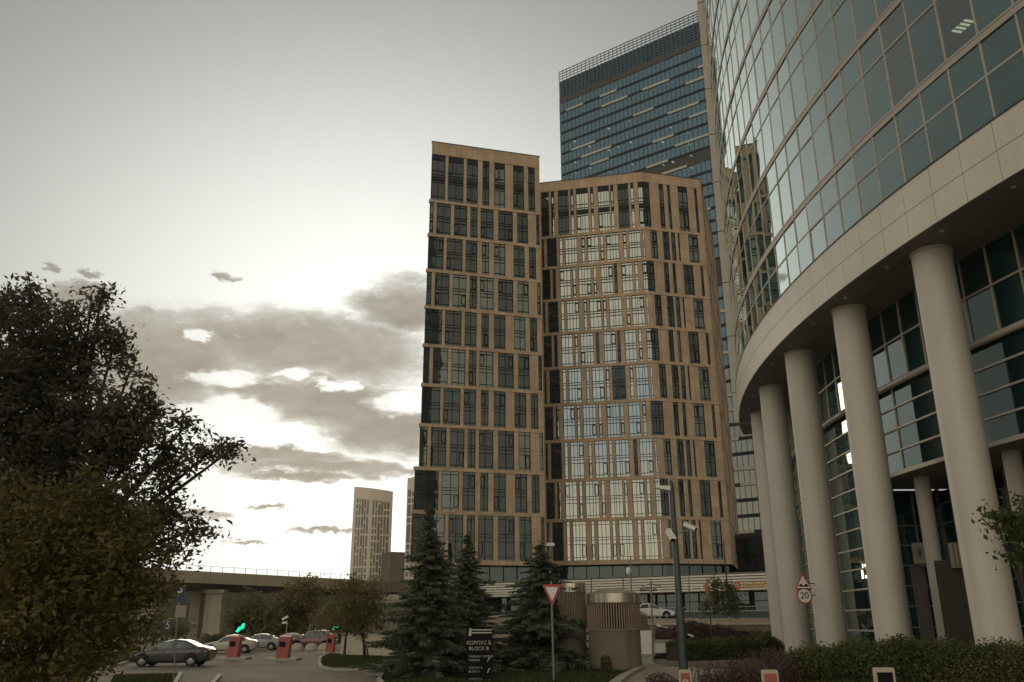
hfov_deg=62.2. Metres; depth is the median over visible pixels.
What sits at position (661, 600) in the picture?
shop window
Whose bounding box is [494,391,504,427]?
window
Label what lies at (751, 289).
window
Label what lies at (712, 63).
window
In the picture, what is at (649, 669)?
pavement
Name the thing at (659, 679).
barberry shrub
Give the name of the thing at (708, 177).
ribbon window
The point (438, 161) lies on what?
window
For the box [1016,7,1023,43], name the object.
window
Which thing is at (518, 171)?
window
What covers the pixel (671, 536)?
security camera
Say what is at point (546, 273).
window
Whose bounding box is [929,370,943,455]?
drum window
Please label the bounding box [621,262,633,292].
window
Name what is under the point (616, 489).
window
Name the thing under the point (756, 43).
window
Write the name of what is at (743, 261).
window
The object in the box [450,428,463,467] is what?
window
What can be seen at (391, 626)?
ramp back wall
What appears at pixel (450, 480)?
window
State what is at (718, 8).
window
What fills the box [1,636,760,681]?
ground
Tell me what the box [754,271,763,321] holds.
window
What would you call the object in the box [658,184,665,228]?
window
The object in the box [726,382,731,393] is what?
ribbon window
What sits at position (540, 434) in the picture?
window
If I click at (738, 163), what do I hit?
window
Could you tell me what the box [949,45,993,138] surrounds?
window
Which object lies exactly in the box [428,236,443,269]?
window
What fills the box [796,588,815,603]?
speed limit sign
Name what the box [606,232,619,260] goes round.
window
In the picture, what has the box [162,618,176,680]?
entry number sign
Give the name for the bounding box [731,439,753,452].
ribbon window
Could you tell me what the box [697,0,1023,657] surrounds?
round glass tower
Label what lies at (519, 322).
window
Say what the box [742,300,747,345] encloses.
window
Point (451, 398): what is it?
window
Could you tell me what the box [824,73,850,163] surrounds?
window
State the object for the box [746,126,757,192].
window
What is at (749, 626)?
terrace wall
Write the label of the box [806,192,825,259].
window
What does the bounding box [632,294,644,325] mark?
window
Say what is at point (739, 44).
window
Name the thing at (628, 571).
street lamp
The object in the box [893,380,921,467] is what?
drum window
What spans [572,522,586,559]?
window
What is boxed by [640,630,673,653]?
ramp end wall
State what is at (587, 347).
window
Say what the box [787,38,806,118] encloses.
window
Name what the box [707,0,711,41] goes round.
window
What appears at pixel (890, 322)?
drum window
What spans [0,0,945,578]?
sky
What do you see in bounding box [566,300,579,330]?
window
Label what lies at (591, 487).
window
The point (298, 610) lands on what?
broadleaf tree
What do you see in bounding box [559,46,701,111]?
ribbon window
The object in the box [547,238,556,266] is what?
window
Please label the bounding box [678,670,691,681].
marker post
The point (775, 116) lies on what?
window
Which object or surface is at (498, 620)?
ramp wall
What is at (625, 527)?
window
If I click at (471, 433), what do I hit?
window
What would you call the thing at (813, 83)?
window
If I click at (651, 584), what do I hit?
street lamp
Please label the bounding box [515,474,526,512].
window
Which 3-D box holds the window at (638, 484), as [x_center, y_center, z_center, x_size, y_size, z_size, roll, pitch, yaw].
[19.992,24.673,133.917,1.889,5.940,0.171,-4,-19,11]
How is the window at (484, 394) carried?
in the stone office block at (479, 477)
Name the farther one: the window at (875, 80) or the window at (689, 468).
the window at (689, 468)
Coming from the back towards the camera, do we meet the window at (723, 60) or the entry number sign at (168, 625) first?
the window at (723, 60)
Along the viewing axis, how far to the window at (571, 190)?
151.85 m
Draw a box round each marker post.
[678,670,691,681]
[761,670,778,681]
[872,667,895,681]
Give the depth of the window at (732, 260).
58.69 m
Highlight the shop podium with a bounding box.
[479,571,768,618]
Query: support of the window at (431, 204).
in the stone office block at (479, 477)
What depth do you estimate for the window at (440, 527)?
122.70 m
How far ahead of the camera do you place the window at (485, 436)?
128.03 m
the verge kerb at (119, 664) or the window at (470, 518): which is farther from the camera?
the window at (470, 518)
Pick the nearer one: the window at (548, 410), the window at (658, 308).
the window at (548, 410)
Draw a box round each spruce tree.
[349,504,500,679]
[446,534,523,671]
[488,540,618,672]
[499,636,524,668]
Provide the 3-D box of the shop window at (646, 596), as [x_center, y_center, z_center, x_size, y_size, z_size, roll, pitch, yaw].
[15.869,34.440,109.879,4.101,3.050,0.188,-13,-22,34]
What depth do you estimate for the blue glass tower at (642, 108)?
271.20 m
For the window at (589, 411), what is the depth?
139.42 m
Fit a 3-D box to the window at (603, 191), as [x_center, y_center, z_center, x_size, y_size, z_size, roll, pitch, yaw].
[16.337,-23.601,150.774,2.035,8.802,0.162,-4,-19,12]
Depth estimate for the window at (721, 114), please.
61.34 m
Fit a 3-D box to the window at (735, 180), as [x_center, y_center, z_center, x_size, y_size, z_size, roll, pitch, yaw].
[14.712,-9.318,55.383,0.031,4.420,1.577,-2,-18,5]
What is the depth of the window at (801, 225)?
42.37 m
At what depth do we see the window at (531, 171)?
144.10 m
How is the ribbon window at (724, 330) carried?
in the blue glass tower at (642, 108)
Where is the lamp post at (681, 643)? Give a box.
[655,480,687,669]
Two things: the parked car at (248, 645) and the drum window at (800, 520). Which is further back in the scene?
the parked car at (248, 645)
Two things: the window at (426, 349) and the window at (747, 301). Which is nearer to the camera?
the window at (747, 301)
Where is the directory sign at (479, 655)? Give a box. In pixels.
[466,627,492,680]
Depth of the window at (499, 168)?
142.72 m
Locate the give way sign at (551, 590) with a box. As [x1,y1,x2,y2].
[543,581,560,680]
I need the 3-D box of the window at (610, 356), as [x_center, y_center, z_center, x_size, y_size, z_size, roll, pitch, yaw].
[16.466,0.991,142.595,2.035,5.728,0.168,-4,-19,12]
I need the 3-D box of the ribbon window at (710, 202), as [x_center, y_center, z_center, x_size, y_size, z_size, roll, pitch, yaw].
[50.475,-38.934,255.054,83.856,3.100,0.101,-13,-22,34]
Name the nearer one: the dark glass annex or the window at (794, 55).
the window at (794, 55)
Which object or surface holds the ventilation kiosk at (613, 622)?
on the lawn at (517, 678)
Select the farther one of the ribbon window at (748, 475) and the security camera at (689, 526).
the ribbon window at (748, 475)
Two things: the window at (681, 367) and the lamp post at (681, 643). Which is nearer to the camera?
the lamp post at (681, 643)
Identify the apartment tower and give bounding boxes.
[349,487,392,580]
[404,477,416,580]
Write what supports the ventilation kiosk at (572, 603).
on the lawn at (517, 678)
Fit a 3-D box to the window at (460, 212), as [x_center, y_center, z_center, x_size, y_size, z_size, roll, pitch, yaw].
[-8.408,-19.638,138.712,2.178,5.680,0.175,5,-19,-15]
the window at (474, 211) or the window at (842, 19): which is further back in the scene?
the window at (474, 211)
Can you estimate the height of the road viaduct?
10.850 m
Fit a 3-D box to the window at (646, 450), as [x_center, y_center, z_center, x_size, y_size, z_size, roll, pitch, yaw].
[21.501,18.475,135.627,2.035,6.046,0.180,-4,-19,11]
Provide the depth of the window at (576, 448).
137.93 m
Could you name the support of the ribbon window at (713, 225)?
in the blue glass tower at (642, 108)
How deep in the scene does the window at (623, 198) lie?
150.05 m
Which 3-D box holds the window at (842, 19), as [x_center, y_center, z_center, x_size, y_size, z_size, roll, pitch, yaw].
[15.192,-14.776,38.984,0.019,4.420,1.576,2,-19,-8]
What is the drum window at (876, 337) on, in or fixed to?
in the round glass tower at (867, 158)
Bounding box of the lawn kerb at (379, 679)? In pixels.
[377,671,626,681]
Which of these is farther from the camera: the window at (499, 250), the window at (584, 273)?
the window at (584, 273)
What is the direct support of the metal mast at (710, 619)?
on the ground at (257, 667)
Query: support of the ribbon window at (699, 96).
in the blue glass tower at (642, 108)
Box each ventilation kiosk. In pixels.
[554,582,586,668]
[586,589,641,670]
[640,611,647,630]
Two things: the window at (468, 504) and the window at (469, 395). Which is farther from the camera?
the window at (469, 395)
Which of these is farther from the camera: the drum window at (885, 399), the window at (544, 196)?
the window at (544, 196)
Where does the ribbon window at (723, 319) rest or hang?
in the blue glass tower at (642, 108)
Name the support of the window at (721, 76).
in the round glass tower at (867, 158)
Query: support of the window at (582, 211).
in the stone office block at (635, 407)
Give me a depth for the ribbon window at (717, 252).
244.03 m
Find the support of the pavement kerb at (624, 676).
on the ground at (257, 667)
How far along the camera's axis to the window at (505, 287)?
136.75 m
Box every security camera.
[665,528,676,541]
[677,521,698,533]
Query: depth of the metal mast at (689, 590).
76.69 m
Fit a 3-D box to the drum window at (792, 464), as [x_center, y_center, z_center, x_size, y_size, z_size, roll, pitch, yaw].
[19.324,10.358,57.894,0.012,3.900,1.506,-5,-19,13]
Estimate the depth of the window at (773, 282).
46.92 m
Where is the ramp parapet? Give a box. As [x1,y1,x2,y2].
[340,633,400,656]
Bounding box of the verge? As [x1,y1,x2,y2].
[0,651,126,681]
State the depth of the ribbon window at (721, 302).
239.01 m
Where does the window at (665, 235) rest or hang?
in the stone office block at (635, 407)
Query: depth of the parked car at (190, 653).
47.41 m
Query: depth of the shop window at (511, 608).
120.93 m
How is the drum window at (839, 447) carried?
in the round glass tower at (867, 158)
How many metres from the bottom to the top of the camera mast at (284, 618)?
2.878 m
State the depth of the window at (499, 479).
126.57 m
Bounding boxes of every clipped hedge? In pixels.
[654,625,687,657]
[666,632,784,660]
[685,618,770,640]
[771,633,1023,681]
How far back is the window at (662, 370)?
139.60 m
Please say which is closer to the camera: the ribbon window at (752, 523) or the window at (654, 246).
the window at (654, 246)
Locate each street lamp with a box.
[547,537,554,572]
[626,556,643,590]
[641,580,661,661]
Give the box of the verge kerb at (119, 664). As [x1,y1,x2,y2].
[87,661,130,681]
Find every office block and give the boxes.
[381,552,404,581]
[410,141,545,616]
[540,171,738,593]
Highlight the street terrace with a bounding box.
[647,618,810,624]
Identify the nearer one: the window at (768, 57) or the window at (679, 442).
the window at (768, 57)
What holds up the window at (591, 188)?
in the stone office block at (635, 407)
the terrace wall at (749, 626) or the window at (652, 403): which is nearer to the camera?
the terrace wall at (749, 626)
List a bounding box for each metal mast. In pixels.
[688,561,690,617]
[708,598,712,637]
[723,541,731,617]
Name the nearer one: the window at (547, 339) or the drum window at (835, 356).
the drum window at (835, 356)
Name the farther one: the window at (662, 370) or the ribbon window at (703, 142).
the ribbon window at (703, 142)
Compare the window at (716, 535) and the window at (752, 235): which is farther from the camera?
the window at (716, 535)
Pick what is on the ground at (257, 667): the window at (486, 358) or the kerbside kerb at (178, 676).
the kerbside kerb at (178, 676)
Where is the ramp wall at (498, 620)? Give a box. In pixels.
[479,604,588,657]
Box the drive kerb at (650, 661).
[647,655,697,668]
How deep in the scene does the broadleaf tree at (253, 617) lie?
94.54 m
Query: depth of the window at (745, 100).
52.41 m
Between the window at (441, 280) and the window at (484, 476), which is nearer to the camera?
the window at (484, 476)
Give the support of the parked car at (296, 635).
on the ground at (257, 667)
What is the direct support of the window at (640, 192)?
in the stone office block at (635, 407)
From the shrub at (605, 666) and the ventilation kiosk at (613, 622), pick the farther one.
the ventilation kiosk at (613, 622)
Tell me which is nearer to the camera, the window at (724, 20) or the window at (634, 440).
the window at (724, 20)
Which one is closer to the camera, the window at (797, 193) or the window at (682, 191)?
the window at (797, 193)
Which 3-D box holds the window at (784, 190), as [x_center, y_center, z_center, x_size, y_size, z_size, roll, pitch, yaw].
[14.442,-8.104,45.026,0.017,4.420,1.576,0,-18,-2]
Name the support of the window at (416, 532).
in the stone office block at (479, 477)
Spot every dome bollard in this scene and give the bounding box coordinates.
[291,643,303,649]
[304,643,317,649]
[317,643,325,649]
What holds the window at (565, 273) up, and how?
in the stone office block at (635, 407)
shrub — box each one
[200,631,344,643]
[600,655,613,672]
[644,672,678,681]
[674,646,801,681]
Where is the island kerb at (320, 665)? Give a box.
[318,653,393,670]
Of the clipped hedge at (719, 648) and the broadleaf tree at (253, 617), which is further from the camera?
the broadleaf tree at (253, 617)
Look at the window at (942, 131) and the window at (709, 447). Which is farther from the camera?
the window at (709, 447)
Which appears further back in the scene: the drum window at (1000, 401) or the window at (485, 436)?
the window at (485, 436)
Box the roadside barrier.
[668,610,769,618]
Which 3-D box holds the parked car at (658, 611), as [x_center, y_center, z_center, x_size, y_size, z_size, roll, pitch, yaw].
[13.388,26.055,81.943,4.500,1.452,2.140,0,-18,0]
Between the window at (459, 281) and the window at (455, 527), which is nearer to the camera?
the window at (455, 527)
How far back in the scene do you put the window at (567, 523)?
134.24 m
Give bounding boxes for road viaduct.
[137,561,412,640]
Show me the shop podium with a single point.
(752, 586)
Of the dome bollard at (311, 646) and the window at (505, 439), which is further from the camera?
the window at (505, 439)
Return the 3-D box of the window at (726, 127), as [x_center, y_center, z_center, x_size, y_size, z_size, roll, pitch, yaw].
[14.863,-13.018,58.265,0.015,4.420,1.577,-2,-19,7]
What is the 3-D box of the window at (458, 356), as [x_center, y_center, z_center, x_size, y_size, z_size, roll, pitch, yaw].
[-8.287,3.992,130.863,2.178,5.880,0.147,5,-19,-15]
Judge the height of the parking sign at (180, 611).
4.772 m
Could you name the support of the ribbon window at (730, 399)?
in the blue glass tower at (642, 108)
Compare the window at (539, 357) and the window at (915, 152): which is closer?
the window at (915, 152)
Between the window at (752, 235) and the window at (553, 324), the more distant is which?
the window at (553, 324)
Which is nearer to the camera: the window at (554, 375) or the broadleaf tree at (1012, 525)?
the broadleaf tree at (1012, 525)
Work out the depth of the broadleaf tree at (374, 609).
52.28 m
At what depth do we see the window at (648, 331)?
141.30 m
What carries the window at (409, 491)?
in the apartment tower at (410, 507)
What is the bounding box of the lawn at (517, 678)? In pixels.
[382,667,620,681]
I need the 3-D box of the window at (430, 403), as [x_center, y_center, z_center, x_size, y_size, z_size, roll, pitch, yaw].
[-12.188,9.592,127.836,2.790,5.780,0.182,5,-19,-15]
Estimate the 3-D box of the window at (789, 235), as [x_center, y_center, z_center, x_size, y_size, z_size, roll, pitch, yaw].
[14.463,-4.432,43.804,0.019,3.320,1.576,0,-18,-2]
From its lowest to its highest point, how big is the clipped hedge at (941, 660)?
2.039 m
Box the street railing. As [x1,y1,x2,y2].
[647,606,768,618]
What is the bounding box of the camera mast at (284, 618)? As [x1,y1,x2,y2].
[282,615,288,634]
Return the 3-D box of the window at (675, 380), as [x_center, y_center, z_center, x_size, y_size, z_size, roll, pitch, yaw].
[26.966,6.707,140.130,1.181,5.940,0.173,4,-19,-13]
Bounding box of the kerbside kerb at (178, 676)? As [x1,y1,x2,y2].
[173,672,182,681]
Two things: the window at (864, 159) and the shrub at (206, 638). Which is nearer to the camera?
the window at (864, 159)
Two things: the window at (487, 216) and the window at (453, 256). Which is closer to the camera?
the window at (453, 256)
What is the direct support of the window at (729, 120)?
in the round glass tower at (867, 158)
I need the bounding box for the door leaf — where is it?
[910,566,934,645]
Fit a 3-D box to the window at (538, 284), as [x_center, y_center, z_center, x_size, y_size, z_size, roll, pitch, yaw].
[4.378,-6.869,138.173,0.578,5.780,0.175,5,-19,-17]
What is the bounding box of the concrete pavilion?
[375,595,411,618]
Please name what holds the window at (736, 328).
in the round glass tower at (867, 158)
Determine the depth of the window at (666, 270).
145.89 m
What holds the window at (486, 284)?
in the stone office block at (479, 477)
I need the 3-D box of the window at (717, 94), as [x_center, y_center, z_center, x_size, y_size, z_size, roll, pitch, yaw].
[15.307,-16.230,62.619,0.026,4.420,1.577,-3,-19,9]
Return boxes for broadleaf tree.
[0,271,255,678]
[0,458,186,681]
[104,606,201,646]
[219,586,288,635]
[255,572,329,636]
[307,571,393,659]
[350,618,368,658]
[696,575,749,620]
[971,491,1023,599]
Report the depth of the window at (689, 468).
136.50 m
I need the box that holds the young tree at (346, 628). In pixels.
[325,598,360,660]
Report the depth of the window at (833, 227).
39.37 m
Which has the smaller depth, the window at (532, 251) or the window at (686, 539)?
the window at (686, 539)
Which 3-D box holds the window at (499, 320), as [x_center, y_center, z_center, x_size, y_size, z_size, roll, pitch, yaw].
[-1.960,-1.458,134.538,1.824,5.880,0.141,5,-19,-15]
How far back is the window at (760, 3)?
49.08 m
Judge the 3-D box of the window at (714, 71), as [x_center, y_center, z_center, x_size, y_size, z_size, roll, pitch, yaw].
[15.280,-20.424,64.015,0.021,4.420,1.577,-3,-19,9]
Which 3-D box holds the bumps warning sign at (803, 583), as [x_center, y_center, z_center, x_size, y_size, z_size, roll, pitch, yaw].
[14.343,11.748,41.444,1.114,0.774,0.248,5,-19,-15]
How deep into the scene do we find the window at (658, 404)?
137.41 m
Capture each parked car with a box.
[129,639,215,666]
[202,634,259,652]
[250,633,277,649]
[284,633,304,647]
[292,630,337,645]
[640,603,674,618]
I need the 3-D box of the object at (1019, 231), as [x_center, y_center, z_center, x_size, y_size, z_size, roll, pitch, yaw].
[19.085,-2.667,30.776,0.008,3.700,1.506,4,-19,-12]
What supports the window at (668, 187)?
in the stone office block at (635, 407)
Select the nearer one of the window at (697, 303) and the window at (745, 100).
the window at (745, 100)
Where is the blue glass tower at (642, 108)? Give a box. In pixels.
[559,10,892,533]
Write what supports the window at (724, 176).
in the round glass tower at (867, 158)
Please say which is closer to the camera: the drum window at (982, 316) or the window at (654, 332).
the drum window at (982, 316)
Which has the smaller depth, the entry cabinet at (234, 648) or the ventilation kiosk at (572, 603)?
the ventilation kiosk at (572, 603)
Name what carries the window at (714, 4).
in the round glass tower at (867, 158)
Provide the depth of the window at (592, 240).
148.84 m
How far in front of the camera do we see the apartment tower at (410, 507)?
403.17 m
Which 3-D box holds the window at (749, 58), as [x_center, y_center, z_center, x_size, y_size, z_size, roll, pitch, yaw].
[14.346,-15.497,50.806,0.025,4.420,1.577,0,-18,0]
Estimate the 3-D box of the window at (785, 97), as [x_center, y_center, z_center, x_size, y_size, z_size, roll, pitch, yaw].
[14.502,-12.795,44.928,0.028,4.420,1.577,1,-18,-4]
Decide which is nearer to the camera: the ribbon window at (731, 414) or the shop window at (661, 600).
the shop window at (661, 600)
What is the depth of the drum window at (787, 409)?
58.03 m
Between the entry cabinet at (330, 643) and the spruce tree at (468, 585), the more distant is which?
the entry cabinet at (330, 643)
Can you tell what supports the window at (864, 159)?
in the round glass tower at (867, 158)
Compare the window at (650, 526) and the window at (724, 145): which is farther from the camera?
the window at (650, 526)
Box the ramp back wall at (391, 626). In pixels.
[354,621,407,636]
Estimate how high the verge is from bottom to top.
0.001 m
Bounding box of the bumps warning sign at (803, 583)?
[795,574,814,589]
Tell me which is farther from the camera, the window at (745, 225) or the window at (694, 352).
the window at (694, 352)
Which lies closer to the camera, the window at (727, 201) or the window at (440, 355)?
the window at (727, 201)
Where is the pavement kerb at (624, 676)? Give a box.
[612,666,644,681]
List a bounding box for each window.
[353,499,389,579]
[405,490,416,580]
[411,514,424,553]
[414,470,438,509]
[419,426,427,466]
[421,386,440,423]
[423,347,429,382]
[425,309,441,344]
[426,272,431,304]
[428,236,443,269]
[428,514,444,558]
[429,202,433,232]
[430,427,446,466]
[431,154,445,200]
[432,347,447,383]
[434,272,449,306]
[436,203,450,234]
[441,471,458,510]
[443,388,459,424]
[445,310,461,345]
[446,238,462,271]
[448,156,463,202]
[448,515,462,559]
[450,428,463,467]
[451,349,464,385]
[453,275,465,308]
[454,205,466,236]
[462,472,474,510]
[464,389,475,425]
[465,312,476,346]
[466,241,476,272]
[467,159,477,204]
[467,515,474,555]
[468,350,475,385]
[468,429,475,468]
[469,276,476,309]
[470,207,477,237]
[478,515,492,559]
[479,351,492,387]
[479,430,492,468]
[480,209,493,239]
[480,277,492,310]
[480,473,487,511]
[481,314,488,347]
[481,390,487,426]
[482,161,488,205]
[482,242,488,274]
[494,162,504,207]
[494,243,504,275]
[494,314,504,349]
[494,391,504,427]
[494,473,505,511]
[496,598,507,614]
[498,210,512,241]
[498,279,512,312]
[498,353,513,388]
[498,431,513,469]
[498,516,514,560]
[509,598,523,610]
[513,165,523,209]
[514,246,524,277]
[514,317,525,350]
[514,392,525,428]
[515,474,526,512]
[517,213,527,243]
[518,281,528,313]
[518,354,529,389]
[519,432,530,470]
[519,516,531,560]
[528,167,534,211]
[529,248,535,278]
[530,318,536,351]
[531,394,537,428]
[532,475,539,512]
[536,215,539,244]
[537,283,540,314]
[538,356,541,390]
[539,433,542,471]
[541,192,548,236]
[541,517,544,549]
[542,185,736,563]
[542,270,550,299]
[544,336,551,367]
[545,407,553,439]
[546,483,554,518]
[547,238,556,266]
[548,302,558,332]
[549,370,559,403]
[551,191,554,235]
[551,443,561,478]
[552,522,563,560]
[558,190,568,234]
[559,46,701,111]
[560,57,702,121]
[560,68,703,132]
[560,79,704,142]
[560,90,705,152]
[560,268,570,297]
[561,101,706,163]
[561,113,707,173]
[561,124,708,179]
[561,334,572,365]
[563,406,574,438]
[565,236,577,264]
[565,482,577,518]
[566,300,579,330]
[566,522,570,560]
[568,368,581,402]
[570,189,573,233]
[570,442,583,478]
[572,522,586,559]
[576,188,588,232]
[578,266,591,296]
[580,333,593,364]
[583,404,596,437]
[585,481,599,517]
[587,234,598,262]
[589,298,601,329]
[590,187,594,231]
[591,521,595,559]
[592,367,604,400]
[593,136,709,176]
[594,441,607,477]
[597,185,610,230]
[597,521,610,559]
[601,264,613,294]
[603,331,616,362]
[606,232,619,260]
[606,403,619,436]
[609,297,622,327]
[609,441,613,476]
[609,480,623,516]
[610,185,614,229]
[612,365,625,399]
[612,521,616,559]
[615,440,629,476]
[617,183,629,228]
[619,520,633,559]
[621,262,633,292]
[624,329,636,361]
[628,230,640,258]
[628,402,640,435]
[630,183,635,227]
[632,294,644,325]
[632,479,645,516]
[633,439,638,475]
[635,364,649,398]
[637,520,642,558]
[638,182,644,226]
[639,439,653,475]
[640,594,649,618]
[642,182,651,226]
[642,261,647,290]
[644,519,658,558]
[646,328,652,360]
[646,479,651,515]
[647,261,655,291]
[650,230,657,258]
[650,401,656,434]
[651,329,659,360]
[652,594,675,618]
[654,295,662,325]
[655,401,664,434]
[655,478,661,515]
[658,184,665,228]
[659,364,666,397]
[660,479,669,515]
[662,231,669,259]
[663,262,669,292]
[663,439,671,475]
[667,160,711,176]
[667,296,674,326]
[668,330,674,361]
[668,520,672,558]
[671,365,679,398]
[673,402,679,435]
[676,439,684,475]
[677,186,689,231]
[678,479,684,515]
[680,366,686,399]
[682,520,690,558]
[683,265,694,294]
[683,593,714,610]
[685,440,691,475]
[688,235,699,262]
[688,332,699,363]
[691,520,697,558]
[693,299,704,329]
[693,403,705,436]
[694,172,712,183]
[698,367,710,400]
[699,480,711,516]
[702,184,713,195]
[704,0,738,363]
[704,441,716,476]
[705,196,714,207]
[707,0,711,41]
[707,10,710,54]
[707,209,716,219]
[709,0,713,30]
[710,221,717,231]
[710,521,723,558]
[712,0,715,14]
[712,45,716,91]
[712,63,715,99]
[712,234,718,244]
[713,30,717,79]
[715,14,720,65]
[715,247,719,257]
[716,106,719,151]
[717,0,723,54]
[717,94,721,143]
[717,592,750,610]
[718,82,723,132]
[718,286,723,296]
[719,299,724,309]
[720,0,727,41]
[720,65,725,120]
[720,159,725,205]
[720,313,725,323]
[721,326,726,337]
[722,50,728,109]
[722,145,726,197]
[722,340,727,350]
[723,134,728,188]
[724,354,729,365]
[725,0,731,25]
[725,37,732,95]
[725,121,731,178]
[725,368,730,379]
[726,212,730,260]
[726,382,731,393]
[727,108,734,166]
[727,201,731,254]
[727,397,733,408]
[728,189,734,244]
[729,20,737,81]
[729,411,734,422]
[730,177,737,236]
[730,425,751,437]
[731,95,738,153]
[731,266,735,320]
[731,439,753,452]
[732,260,737,311]
[733,4,743,66]
[733,165,740,226]
[733,248,740,306]
[733,454,754,467]
[734,469,756,483]
[735,78,743,141]
[735,485,795,498]
[736,153,745,215]
[736,238,743,298]
[736,328,739,359]
[737,317,741,356]
[737,501,759,514]
[738,517,760,530]
[739,0,749,51]
[739,227,747,290]
[739,310,744,349]
[740,62,750,128]
[741,140,750,203]
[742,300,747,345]
[743,214,752,280]
[745,47,757,114]
[745,290,752,337]
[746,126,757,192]
[747,0,757,35]
[747,203,757,271]
[749,281,757,330]
[752,27,765,99]
[752,109,764,180]
[752,591,768,609]
[753,190,764,260]
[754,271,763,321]
[757,0,766,16]
[759,93,773,165]
[759,175,772,249]
[760,9,774,83]
[760,259,770,313]
[767,75,782,152]
[767,162,781,237]
[767,247,778,304]
[769,0,784,64]
[775,147,791,224]
[775,235,788,294]
[777,58,794,136]
[781,0,796,46]
[784,221,799,283]
[785,129,803,210]
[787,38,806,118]
[787,409,793,460]
[789,403,795,457]
[792,464,798,519]
[793,461,799,518]
[794,207,811,271]
[795,0,810,26]
[795,458,801,515]
[797,113,817,197]
[799,17,821,102]
[799,520,813,641]
[799,522,812,641]
[802,518,816,643]
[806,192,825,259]
[809,93,832,181]
[813,0,837,82]
[816,361,828,422]
[820,176,842,245]
[823,352,838,416]
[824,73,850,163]
[824,424,839,497]
[830,0,855,62]
[832,347,844,410]
[832,418,849,493]
[832,496,858,639]
[836,157,860,231]
[841,50,869,146]
[841,415,854,489]
[841,492,869,643]
[850,490,874,640]
[851,0,876,40]
[853,138,880,216]
[859,28,891,126]
[868,314,888,387]
[873,118,904,199]
[876,0,893,15]
[879,389,902,472]
[881,303,905,380]
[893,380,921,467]
[896,95,930,180]
[897,290,925,371]
[903,0,944,83]
[910,370,942,462]
[916,292,927,359]
[920,70,959,160]
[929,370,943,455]
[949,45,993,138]
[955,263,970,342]
[959,248,997,340]
[971,349,991,442]
[972,0,1011,31]
[975,337,1020,441]
[981,16,1023,115]
[985,231,1023,327]
[1002,328,1023,432]
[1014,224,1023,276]
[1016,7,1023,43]
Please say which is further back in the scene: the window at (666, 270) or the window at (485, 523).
the window at (666, 270)
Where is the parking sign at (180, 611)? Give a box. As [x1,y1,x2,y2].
[173,587,186,638]
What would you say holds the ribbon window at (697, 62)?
in the blue glass tower at (642, 108)
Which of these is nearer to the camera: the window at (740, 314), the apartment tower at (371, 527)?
the window at (740, 314)
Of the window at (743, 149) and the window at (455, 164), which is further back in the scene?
the window at (455, 164)
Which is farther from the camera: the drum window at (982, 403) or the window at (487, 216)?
the window at (487, 216)
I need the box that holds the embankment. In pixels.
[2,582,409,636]
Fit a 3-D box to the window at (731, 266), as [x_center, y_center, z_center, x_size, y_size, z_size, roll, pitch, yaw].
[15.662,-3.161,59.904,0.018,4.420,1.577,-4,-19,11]
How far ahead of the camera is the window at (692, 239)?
149.17 m
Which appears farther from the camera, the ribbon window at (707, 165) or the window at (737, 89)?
the ribbon window at (707, 165)
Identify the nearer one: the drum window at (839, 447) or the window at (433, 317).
the drum window at (839, 447)
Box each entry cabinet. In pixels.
[215,622,251,659]
[265,635,301,660]
[315,624,339,654]
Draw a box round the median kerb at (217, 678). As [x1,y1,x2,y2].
[211,674,221,681]
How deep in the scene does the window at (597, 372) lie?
141.09 m
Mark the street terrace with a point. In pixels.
(733, 620)
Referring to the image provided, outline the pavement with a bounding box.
[625,654,739,681]
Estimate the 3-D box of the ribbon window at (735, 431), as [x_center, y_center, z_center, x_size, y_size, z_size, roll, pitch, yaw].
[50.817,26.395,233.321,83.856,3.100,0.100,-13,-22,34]
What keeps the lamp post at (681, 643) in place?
on the ground at (257, 667)
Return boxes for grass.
[110,672,177,681]
[320,653,388,667]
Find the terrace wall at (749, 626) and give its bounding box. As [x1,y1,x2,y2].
[648,623,770,639]
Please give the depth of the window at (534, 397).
132.03 m
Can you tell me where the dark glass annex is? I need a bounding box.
[732,533,808,604]
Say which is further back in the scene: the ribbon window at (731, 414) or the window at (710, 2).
the ribbon window at (731, 414)
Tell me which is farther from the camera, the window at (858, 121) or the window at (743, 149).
the window at (743, 149)
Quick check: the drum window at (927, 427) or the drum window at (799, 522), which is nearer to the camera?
the drum window at (927, 427)
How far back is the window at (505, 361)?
132.80 m
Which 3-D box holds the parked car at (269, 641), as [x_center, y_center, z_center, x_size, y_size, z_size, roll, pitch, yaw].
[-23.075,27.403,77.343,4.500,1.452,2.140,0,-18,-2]
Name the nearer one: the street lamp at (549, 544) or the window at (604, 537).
the street lamp at (549, 544)
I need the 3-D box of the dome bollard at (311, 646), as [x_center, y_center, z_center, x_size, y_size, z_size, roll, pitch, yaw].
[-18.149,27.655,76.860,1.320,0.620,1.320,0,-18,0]
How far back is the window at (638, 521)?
131.92 m
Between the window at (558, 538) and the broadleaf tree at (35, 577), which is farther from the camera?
the window at (558, 538)
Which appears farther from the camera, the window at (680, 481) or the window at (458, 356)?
the window at (680, 481)

